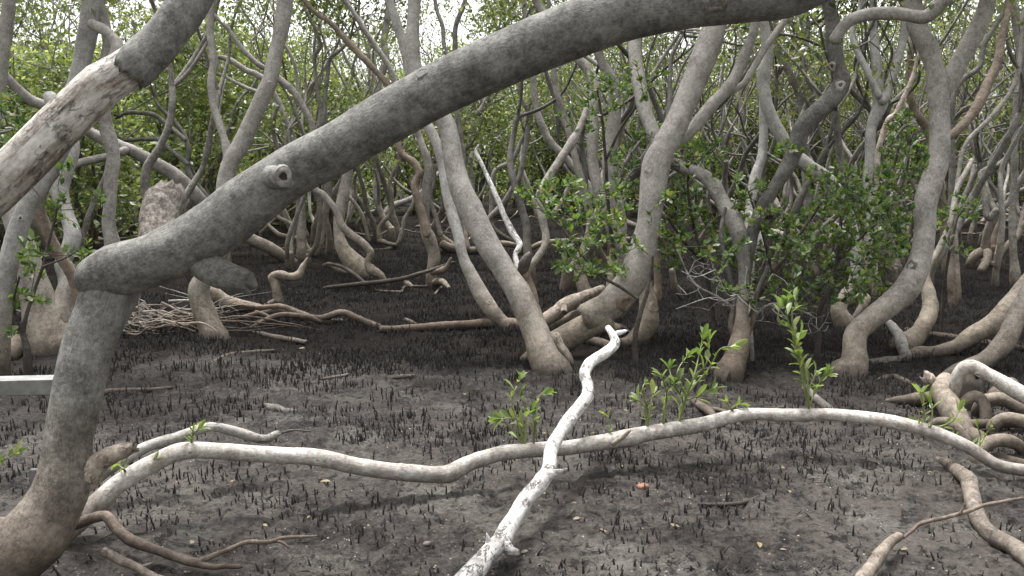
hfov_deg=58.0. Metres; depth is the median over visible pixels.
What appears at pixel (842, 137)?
mangrove tree
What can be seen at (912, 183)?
mangrove tree
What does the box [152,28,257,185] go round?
leafy bush
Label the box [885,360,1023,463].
root tangle
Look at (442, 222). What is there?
fallen branch
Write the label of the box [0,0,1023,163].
sky
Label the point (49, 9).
mangrove tree
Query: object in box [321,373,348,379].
mud stick
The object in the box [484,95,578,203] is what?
leafy bush
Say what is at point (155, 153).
mangrove tree
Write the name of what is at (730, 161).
mangrove tree
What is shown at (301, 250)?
thin mangrove
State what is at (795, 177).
mangrove tree
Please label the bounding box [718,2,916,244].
mangrove tree
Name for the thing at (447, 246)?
tan log
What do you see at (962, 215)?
mangrove sapling
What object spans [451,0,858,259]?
mangrove tree
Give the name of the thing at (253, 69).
mangrove tree
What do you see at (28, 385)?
wooden rail
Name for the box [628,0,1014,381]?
arched mangrove
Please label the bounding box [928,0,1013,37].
mangrove tree
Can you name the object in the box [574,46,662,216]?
mangrove tree
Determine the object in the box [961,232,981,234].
fallen branch
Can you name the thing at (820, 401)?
crossing stick
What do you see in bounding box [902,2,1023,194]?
mangrove tree
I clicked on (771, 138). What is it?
mangrove tree
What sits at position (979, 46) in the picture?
mangrove tree
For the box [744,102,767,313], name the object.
split white mangrove
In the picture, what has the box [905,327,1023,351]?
straight log
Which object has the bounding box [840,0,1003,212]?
mangrove tree
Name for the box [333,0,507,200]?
mangrove tree
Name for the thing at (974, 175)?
mangrove tree
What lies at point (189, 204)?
mangrove tree
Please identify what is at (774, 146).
leafy bush
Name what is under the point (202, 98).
leafy bush
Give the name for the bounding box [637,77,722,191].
leafy bush
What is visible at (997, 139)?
leafy bush
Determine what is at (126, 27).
mangrove tree
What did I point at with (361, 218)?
bent mangrove
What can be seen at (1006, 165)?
mangrove tree
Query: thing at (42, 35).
mangrove tree
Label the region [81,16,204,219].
mangrove tree
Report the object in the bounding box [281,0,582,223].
mangrove tree
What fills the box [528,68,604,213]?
mangrove tree
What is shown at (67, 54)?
leafy bush
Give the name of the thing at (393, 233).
mangrove tree
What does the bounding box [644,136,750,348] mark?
mangrove sapling
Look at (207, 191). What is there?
mangrove tree
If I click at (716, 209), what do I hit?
mangrove tree
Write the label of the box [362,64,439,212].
leafy bush
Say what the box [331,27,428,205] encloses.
mangrove tree
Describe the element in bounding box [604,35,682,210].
mangrove tree
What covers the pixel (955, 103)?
mangrove tree
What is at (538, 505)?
shell grit
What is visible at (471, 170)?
thin mangrove
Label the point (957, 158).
mangrove tree
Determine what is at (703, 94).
mangrove tree
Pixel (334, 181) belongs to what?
leafy bush
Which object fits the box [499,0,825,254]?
mangrove tree
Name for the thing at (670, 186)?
mangrove tree
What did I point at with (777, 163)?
mangrove tree
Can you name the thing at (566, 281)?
mangrove tree
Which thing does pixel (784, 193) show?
mangrove tree
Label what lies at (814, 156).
mangrove tree
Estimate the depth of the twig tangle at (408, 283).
10.62 m
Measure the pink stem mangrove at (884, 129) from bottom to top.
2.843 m
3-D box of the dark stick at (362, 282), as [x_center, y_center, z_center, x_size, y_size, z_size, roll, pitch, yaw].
[-1.444,-0.165,10.794,1.587,0.316,0.471,0,8,0]
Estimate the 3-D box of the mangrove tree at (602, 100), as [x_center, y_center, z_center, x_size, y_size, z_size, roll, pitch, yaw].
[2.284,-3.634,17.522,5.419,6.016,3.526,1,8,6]
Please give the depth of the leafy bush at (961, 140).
25.21 m
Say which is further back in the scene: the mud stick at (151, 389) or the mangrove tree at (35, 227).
the mangrove tree at (35, 227)
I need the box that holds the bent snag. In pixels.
[264,257,307,304]
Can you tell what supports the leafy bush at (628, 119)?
on the ground
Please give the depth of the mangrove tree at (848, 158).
23.19 m
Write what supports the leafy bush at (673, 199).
on the ground
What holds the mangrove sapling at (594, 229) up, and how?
on the ground
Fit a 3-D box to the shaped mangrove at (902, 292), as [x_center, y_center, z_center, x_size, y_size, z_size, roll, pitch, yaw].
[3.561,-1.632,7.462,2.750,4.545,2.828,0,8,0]
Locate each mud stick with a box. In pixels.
[104,386,173,394]
[204,349,275,364]
[252,330,308,344]
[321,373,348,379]
[392,374,414,378]
[697,495,759,506]
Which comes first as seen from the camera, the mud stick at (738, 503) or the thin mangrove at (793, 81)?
the mud stick at (738, 503)
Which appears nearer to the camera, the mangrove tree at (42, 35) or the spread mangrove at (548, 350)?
the spread mangrove at (548, 350)
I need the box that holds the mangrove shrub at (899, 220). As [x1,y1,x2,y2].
[697,107,929,358]
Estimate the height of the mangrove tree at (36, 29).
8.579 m
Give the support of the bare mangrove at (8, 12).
on the ground
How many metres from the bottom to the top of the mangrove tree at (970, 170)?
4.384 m
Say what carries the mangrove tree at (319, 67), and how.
on the ground
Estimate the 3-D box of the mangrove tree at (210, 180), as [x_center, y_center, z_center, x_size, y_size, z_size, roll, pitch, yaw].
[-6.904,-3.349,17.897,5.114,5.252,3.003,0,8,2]
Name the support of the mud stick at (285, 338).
on the ground
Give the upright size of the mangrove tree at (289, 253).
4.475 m
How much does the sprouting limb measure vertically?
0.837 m
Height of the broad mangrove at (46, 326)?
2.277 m
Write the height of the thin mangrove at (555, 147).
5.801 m
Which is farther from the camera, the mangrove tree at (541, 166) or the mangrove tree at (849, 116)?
the mangrove tree at (541, 166)
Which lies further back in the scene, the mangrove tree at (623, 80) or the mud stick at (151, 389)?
the mangrove tree at (623, 80)
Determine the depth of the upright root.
10.01 m
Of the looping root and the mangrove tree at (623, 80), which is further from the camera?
the mangrove tree at (623, 80)
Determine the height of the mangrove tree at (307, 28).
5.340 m
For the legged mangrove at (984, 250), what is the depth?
12.69 m
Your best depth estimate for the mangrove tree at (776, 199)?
19.05 m
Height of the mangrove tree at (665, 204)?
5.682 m
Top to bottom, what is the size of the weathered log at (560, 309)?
0.327 m
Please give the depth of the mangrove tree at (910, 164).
26.34 m
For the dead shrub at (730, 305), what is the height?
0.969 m
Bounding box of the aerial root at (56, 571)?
[52,565,60,575]
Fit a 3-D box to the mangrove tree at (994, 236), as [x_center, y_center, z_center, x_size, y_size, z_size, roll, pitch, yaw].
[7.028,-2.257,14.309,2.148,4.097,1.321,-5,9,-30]
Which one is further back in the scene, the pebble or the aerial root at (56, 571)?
the pebble
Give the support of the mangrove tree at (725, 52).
on the ground
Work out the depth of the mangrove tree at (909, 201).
24.83 m
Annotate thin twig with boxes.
[903,497,1023,538]
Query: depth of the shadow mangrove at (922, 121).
12.59 m
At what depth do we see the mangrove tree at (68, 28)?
20.14 m
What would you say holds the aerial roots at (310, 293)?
on the ground
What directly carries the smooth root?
on the ground
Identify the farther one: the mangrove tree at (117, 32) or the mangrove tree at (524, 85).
the mangrove tree at (524, 85)
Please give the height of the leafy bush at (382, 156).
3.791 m
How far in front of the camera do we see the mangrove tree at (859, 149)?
12.37 m
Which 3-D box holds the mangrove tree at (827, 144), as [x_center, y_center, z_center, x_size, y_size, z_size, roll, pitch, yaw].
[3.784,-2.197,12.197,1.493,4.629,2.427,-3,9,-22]
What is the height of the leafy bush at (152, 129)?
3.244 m
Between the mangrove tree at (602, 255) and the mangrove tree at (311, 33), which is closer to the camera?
the mangrove tree at (602, 255)
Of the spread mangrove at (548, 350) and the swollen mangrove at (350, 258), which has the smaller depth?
the spread mangrove at (548, 350)
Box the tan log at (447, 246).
[439,221,629,254]
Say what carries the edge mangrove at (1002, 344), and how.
on the ground
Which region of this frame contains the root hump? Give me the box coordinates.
[877,374,916,384]
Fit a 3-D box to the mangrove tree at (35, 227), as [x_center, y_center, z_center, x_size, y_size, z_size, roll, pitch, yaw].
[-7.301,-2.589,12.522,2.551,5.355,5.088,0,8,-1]
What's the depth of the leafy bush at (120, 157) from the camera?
25.89 m
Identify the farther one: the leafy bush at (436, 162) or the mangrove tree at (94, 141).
the leafy bush at (436, 162)
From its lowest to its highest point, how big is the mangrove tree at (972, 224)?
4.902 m
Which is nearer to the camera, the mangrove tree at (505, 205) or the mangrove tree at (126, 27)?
the mangrove tree at (126, 27)
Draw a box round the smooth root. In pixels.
[548,310,621,330]
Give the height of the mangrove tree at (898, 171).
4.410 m
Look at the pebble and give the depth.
3.62 m
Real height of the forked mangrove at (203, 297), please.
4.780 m
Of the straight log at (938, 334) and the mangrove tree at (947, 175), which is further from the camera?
the mangrove tree at (947, 175)
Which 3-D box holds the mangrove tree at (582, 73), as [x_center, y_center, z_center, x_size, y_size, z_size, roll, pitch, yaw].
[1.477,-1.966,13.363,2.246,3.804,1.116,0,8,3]
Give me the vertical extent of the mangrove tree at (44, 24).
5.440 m
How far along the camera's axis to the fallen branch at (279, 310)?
8.38 m
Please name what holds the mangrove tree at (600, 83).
on the ground
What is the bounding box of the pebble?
[423,541,430,546]
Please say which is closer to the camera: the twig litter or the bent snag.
the twig litter
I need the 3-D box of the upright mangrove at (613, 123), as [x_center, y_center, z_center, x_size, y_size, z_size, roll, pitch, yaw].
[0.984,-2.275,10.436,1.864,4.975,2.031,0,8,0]
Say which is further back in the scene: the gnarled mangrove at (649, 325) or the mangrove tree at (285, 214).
the mangrove tree at (285, 214)
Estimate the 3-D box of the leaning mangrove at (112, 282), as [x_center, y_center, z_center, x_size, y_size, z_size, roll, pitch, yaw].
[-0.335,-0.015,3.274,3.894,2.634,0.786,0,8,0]
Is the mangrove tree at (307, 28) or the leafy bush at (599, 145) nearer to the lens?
the mangrove tree at (307, 28)
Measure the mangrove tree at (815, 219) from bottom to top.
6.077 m
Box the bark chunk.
[263,403,296,412]
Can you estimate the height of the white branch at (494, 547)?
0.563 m
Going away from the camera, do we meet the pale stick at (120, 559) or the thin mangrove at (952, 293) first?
the pale stick at (120, 559)
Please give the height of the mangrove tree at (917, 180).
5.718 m
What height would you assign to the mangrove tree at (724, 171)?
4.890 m
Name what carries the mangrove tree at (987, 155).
on the ground
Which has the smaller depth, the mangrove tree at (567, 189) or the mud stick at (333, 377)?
the mud stick at (333, 377)
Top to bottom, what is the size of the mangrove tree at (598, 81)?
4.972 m
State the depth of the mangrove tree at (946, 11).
31.84 m
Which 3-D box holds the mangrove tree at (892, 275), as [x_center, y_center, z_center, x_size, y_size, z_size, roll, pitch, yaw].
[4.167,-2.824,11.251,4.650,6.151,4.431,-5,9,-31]
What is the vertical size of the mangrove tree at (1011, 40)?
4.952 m
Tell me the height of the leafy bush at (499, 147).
5.047 m
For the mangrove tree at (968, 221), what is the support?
on the ground
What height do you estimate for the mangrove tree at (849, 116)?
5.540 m
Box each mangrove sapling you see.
[0,92,106,375]
[514,172,653,368]
[555,59,669,323]
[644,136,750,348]
[921,139,981,331]
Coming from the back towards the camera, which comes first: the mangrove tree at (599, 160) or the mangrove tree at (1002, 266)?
the mangrove tree at (599, 160)
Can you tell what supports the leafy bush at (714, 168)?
on the ground
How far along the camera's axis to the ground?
4.49 m
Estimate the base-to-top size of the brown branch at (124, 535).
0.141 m
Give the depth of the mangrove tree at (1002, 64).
19.59 m
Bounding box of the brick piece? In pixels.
[636,483,648,489]
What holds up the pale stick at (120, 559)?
on the ground
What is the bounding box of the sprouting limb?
[70,287,1023,541]
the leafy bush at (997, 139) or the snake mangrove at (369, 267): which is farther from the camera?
the leafy bush at (997, 139)
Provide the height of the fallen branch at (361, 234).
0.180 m
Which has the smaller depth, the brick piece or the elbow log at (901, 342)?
the brick piece
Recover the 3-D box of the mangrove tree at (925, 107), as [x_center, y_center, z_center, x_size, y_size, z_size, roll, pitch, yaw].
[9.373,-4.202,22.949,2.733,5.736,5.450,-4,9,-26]
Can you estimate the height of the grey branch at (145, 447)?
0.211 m
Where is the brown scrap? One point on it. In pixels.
(705, 409)
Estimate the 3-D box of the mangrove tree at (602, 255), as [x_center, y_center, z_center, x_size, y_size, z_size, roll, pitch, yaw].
[2.556,-2.414,11.449,3.021,5.271,2.571,-5,9,-33]
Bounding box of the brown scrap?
[690,398,725,415]
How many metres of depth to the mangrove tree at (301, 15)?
31.00 m
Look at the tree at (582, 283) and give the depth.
10.15 m
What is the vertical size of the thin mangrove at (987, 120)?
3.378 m
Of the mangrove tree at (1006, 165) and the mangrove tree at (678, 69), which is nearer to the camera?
the mangrove tree at (1006, 165)
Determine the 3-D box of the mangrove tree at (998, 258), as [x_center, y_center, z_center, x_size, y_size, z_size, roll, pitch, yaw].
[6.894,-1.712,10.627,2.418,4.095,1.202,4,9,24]
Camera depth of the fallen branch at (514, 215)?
22.18 m
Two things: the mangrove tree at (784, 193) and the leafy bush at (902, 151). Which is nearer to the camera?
the mangrove tree at (784, 193)
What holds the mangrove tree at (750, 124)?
on the ground
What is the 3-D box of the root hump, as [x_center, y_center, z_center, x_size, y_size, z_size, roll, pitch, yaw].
[2.639,0.625,6.294,0.264,0.053,0.145,6,10,35]
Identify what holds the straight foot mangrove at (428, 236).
on the ground
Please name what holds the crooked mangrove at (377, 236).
on the ground
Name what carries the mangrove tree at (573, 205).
on the ground
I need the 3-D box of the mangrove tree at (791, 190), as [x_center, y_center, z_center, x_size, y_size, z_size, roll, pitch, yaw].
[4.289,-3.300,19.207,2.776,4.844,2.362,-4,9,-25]
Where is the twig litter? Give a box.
[8,327,1020,575]
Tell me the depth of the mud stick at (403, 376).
6.38 m
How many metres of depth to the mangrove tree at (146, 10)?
30.84 m
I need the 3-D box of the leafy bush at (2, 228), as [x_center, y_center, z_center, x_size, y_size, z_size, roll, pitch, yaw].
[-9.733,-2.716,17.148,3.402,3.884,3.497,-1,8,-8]
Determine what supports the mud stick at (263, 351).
on the ground
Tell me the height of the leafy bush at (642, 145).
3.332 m
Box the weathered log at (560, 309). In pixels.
[543,285,605,325]
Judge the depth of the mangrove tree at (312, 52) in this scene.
24.93 m
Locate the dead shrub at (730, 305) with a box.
[675,250,831,360]
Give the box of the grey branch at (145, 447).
[101,422,311,482]
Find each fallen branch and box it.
[98,223,138,238]
[98,235,137,241]
[222,303,519,332]
[344,229,451,236]
[416,215,446,227]
[498,210,537,221]
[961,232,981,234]
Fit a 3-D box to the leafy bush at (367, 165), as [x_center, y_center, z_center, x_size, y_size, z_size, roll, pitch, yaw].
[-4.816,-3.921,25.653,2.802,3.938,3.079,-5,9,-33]
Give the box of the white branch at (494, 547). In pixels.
[454,325,627,575]
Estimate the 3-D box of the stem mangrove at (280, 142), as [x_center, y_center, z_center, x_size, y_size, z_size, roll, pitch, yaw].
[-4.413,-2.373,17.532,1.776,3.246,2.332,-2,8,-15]
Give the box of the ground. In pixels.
[0,164,1023,575]
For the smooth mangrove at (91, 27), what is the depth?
6.38 m
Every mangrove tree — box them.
[0,0,73,50]
[0,0,80,215]
[0,0,99,133]
[0,0,103,258]
[0,0,150,147]
[7,21,54,240]
[12,18,131,65]
[13,18,35,41]
[18,0,61,56]
[18,1,250,172]
[27,0,229,234]
[30,0,133,50]
[36,0,275,218]
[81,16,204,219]
[99,0,161,44]
[105,0,174,205]
[140,0,241,203]
[166,0,307,163]
[179,19,364,203]
[180,33,359,237]
[184,0,269,212]
[195,0,354,228]
[218,0,426,253]
[228,0,407,195]
[230,0,444,268]
[233,24,355,171]
[236,0,552,230]
[242,0,379,94]
[249,22,400,235]
[260,23,365,152]
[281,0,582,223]
[293,8,401,207]
[312,0,400,240]
[327,6,481,217]
[329,0,452,202]
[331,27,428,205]
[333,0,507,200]
[372,36,509,189]
[417,0,526,220]
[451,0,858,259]
[455,0,574,201]
[461,82,662,208]
[477,0,922,289]
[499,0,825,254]
[501,64,602,174]
[501,74,548,211]
[509,0,693,248]
[510,81,542,207]
[520,35,654,219]
[524,37,680,204]
[527,0,756,237]
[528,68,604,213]
[536,43,684,259]
[544,0,756,245]
[552,37,814,230]
[558,41,647,167]
[561,36,721,150]
[566,70,622,207]
[571,27,756,235]
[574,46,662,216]
[578,23,757,221]
[578,48,623,119]
[579,26,822,272]
[584,12,951,229]
[584,38,757,214]
[592,38,678,182]
[595,36,681,219]
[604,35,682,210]
[626,26,754,213]
[643,2,1018,267]
[645,28,699,197]
[648,17,801,164]
[650,32,756,175]
[654,1,962,228]
[654,31,799,228]
[655,3,967,256]
[666,11,867,218]
[667,31,779,216]
[672,0,1013,248]
[673,3,852,199]
[680,38,787,222]
[695,8,1014,222]
[701,63,789,211]
[705,0,923,234]
[708,13,899,184]
[708,30,849,190]
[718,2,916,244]
[722,37,795,202]
[732,0,968,265]
[742,36,795,215]
[745,5,904,223]
[746,23,954,242]
[750,34,868,220]
[754,2,1014,224]
[758,3,966,198]
[769,0,896,276]
[770,0,1023,286]
[779,82,853,183]
[783,0,957,141]
[793,18,1023,232]
[812,1,898,227]
[830,48,1002,219]
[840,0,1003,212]
[843,1,1021,218]
[845,7,1020,202]
[847,64,926,199]
[851,0,994,205]
[862,0,1014,216]
[869,27,999,212]
[887,0,1019,57]
[892,24,1020,197]
[893,1,1020,153]
[893,17,1014,206]
[898,0,1020,229]
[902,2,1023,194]
[903,10,1013,257]
[916,64,1008,188]
[923,2,1022,232]
[924,0,1023,240]
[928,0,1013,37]
[929,0,1023,245]
[937,28,1009,200]
[940,0,1020,217]
[960,43,1023,268]
[967,0,1015,77]
[977,102,1009,215]
[991,122,1023,286]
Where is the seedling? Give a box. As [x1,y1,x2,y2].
[0,439,27,465]
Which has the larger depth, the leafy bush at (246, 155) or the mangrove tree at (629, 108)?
the leafy bush at (246, 155)
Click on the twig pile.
(179, 322)
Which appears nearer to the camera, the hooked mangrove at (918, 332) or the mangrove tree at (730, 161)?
the hooked mangrove at (918, 332)
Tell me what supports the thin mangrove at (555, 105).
on the ground
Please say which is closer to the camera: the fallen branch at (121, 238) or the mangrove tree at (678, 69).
the fallen branch at (121, 238)
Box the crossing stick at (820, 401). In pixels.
[802,384,832,407]
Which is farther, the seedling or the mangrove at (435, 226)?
the mangrove at (435, 226)
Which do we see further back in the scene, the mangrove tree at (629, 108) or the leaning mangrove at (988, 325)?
the mangrove tree at (629, 108)
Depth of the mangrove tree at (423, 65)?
26.63 m
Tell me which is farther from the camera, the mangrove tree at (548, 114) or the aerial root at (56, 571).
the mangrove tree at (548, 114)
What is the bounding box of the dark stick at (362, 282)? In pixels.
[323,261,455,289]
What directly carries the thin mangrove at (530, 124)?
on the ground
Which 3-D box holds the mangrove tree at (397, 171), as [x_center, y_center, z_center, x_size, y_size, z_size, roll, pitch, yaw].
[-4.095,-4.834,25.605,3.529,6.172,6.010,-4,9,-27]
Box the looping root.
[584,323,629,350]
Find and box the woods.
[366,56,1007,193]
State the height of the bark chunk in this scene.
0.062 m
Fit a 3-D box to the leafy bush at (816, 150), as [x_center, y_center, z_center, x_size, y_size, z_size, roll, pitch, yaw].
[8.162,-4.108,25.343,3.974,4.428,4.250,7,11,42]
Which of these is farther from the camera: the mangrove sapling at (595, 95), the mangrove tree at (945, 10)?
the mangrove tree at (945, 10)
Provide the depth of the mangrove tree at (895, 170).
29.16 m
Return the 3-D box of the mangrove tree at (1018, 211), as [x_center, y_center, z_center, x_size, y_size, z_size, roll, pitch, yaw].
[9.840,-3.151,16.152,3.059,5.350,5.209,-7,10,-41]
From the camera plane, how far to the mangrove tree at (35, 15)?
19.91 m
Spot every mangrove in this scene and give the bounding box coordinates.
[0,0,15,127]
[0,0,122,375]
[0,0,213,217]
[0,0,297,261]
[0,0,828,575]
[2,91,81,360]
[12,0,235,261]
[97,0,308,258]
[98,0,136,245]
[188,0,327,340]
[214,0,387,286]
[230,84,314,237]
[262,58,390,257]
[265,0,451,289]
[301,0,420,278]
[312,61,467,249]
[330,121,411,242]
[374,0,858,375]
[385,0,512,328]
[394,86,519,249]
[429,0,527,265]
[453,0,573,190]
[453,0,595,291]
[457,0,661,347]
[460,0,571,241]
[482,0,622,265]
[498,0,610,258]
[594,50,626,286]
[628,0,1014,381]
[730,21,870,329]
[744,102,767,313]
[773,0,879,277]
[815,0,929,288]
[830,0,1023,377]
[871,52,919,298]
[889,158,973,349]
[902,0,963,272]
[910,273,1023,358]
[942,282,1023,373]
[947,0,1023,306]
[954,9,1023,299]
[965,41,1023,273]
[1008,5,1020,285]
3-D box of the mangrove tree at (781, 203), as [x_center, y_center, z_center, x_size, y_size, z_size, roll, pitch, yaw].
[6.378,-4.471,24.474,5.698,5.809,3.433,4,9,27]
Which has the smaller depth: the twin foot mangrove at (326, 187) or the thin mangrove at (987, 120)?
the thin mangrove at (987, 120)
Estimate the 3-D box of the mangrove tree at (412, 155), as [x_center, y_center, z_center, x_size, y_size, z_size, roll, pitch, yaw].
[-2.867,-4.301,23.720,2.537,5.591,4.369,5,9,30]
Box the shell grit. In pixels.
[4,340,1020,575]
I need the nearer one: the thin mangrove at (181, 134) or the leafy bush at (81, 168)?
the thin mangrove at (181, 134)
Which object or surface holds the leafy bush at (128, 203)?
on the ground
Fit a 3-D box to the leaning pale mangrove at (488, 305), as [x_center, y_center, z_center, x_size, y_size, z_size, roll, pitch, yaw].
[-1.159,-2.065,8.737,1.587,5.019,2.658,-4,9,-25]
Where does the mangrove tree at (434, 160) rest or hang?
on the ground
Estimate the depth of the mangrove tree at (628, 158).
13.33 m
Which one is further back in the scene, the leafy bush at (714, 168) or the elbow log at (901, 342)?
the leafy bush at (714, 168)
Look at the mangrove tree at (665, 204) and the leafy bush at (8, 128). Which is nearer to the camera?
the leafy bush at (8, 128)
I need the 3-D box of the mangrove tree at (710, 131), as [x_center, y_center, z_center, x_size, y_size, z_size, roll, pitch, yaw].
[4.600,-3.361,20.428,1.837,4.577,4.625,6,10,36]
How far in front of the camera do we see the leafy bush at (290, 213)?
21.30 m
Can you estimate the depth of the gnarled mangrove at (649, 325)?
7.93 m
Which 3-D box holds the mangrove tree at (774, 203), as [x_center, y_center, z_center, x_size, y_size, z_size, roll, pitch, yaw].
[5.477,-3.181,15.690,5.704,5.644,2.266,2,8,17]
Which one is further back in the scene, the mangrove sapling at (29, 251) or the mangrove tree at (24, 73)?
the mangrove tree at (24, 73)
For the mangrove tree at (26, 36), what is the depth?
23.92 m
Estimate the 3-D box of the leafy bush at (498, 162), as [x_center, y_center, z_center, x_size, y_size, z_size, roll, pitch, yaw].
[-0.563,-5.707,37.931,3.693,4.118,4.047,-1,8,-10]
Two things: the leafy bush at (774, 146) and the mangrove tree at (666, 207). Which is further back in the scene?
the leafy bush at (774, 146)
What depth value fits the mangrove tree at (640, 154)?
16.45 m
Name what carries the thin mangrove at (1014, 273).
on the ground
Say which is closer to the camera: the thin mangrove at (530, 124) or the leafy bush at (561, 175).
the thin mangrove at (530, 124)
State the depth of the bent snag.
9.55 m
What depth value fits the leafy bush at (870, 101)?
30.97 m
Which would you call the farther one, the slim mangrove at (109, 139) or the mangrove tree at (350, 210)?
the mangrove tree at (350, 210)
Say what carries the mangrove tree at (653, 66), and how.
on the ground
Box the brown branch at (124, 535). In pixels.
[75,511,316,569]
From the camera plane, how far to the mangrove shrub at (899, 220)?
6.86 m
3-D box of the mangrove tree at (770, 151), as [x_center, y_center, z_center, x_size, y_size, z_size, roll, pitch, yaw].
[4.642,-3.081,16.817,6.965,5.032,3.050,2,8,14]
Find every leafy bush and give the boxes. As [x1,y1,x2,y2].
[0,42,89,240]
[0,70,63,240]
[4,36,156,249]
[19,32,124,206]
[22,66,101,224]
[79,88,207,219]
[81,91,141,211]
[103,5,307,231]
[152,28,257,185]
[223,73,282,172]
[224,33,338,221]
[266,58,387,226]
[306,78,392,214]
[355,100,410,199]
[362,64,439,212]
[393,58,504,195]
[402,32,541,206]
[475,103,529,194]
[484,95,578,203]
[496,58,623,210]
[541,81,636,204]
[595,57,660,198]
[602,97,708,208]
[629,86,733,206]
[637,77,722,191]
[668,84,794,214]
[713,78,795,198]
[721,58,860,215]
[781,48,886,206]
[815,78,900,189]
[870,79,924,195]
[878,56,994,203]
[890,107,972,193]
[959,90,1023,206]
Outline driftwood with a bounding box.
[933,457,1023,566]
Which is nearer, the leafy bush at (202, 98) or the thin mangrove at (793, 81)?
the thin mangrove at (793, 81)
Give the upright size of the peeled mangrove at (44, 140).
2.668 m
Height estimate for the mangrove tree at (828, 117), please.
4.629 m
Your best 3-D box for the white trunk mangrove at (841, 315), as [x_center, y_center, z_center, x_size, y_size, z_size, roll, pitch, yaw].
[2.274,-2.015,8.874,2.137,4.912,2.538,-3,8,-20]
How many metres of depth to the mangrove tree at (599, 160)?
22.72 m
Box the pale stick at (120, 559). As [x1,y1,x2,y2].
[100,547,162,575]
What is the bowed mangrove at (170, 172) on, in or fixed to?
on the ground
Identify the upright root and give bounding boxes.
[669,268,683,299]
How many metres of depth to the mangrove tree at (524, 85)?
32.54 m
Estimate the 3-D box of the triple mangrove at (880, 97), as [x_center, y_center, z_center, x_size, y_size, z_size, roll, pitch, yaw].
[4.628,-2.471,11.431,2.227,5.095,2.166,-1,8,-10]
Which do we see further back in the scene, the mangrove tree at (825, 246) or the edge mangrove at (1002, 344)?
the mangrove tree at (825, 246)
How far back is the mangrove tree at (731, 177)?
16.77 m
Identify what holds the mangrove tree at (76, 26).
on the ground
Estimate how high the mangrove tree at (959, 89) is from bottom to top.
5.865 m
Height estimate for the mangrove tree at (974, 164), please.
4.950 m
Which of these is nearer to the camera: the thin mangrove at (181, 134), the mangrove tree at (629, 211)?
the thin mangrove at (181, 134)
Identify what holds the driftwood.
on the ground
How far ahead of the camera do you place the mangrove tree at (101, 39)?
34.08 m
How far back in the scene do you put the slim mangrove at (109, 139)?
6.53 m
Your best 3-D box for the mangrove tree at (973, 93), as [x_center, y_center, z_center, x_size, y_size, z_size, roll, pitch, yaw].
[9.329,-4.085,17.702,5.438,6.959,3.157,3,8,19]
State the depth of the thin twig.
3.58 m
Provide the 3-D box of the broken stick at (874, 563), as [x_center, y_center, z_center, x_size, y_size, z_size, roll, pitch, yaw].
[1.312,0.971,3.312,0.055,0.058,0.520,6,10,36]
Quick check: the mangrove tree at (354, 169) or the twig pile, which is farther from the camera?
the mangrove tree at (354, 169)
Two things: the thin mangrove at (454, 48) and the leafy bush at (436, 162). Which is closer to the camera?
the thin mangrove at (454, 48)
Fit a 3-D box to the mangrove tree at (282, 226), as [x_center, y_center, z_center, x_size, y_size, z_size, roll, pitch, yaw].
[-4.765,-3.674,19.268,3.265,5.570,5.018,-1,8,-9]
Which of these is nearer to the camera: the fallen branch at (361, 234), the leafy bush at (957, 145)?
the fallen branch at (361, 234)
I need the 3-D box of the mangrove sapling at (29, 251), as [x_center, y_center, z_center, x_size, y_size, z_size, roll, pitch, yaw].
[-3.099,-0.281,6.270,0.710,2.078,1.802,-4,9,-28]
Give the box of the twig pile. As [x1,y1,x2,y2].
[122,286,323,335]
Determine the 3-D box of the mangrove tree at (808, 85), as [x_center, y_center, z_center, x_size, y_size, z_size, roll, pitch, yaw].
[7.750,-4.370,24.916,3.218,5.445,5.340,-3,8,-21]
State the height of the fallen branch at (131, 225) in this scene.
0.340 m
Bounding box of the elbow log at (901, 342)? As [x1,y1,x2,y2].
[869,320,911,364]
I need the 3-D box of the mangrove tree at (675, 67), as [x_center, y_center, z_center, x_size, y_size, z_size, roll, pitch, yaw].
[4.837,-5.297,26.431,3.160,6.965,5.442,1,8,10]
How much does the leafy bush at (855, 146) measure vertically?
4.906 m
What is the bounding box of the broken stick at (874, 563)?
[855,532,903,575]
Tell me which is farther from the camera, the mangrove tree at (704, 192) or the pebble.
the mangrove tree at (704, 192)
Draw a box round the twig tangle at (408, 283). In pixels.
[375,280,441,294]
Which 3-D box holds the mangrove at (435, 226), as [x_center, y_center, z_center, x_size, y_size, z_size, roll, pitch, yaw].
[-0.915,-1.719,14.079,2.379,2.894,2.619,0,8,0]
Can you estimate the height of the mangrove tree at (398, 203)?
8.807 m
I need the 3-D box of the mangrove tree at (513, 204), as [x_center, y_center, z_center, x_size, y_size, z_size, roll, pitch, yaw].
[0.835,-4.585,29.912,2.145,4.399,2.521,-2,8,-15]
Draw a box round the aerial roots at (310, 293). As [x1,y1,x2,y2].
[0,219,1023,575]

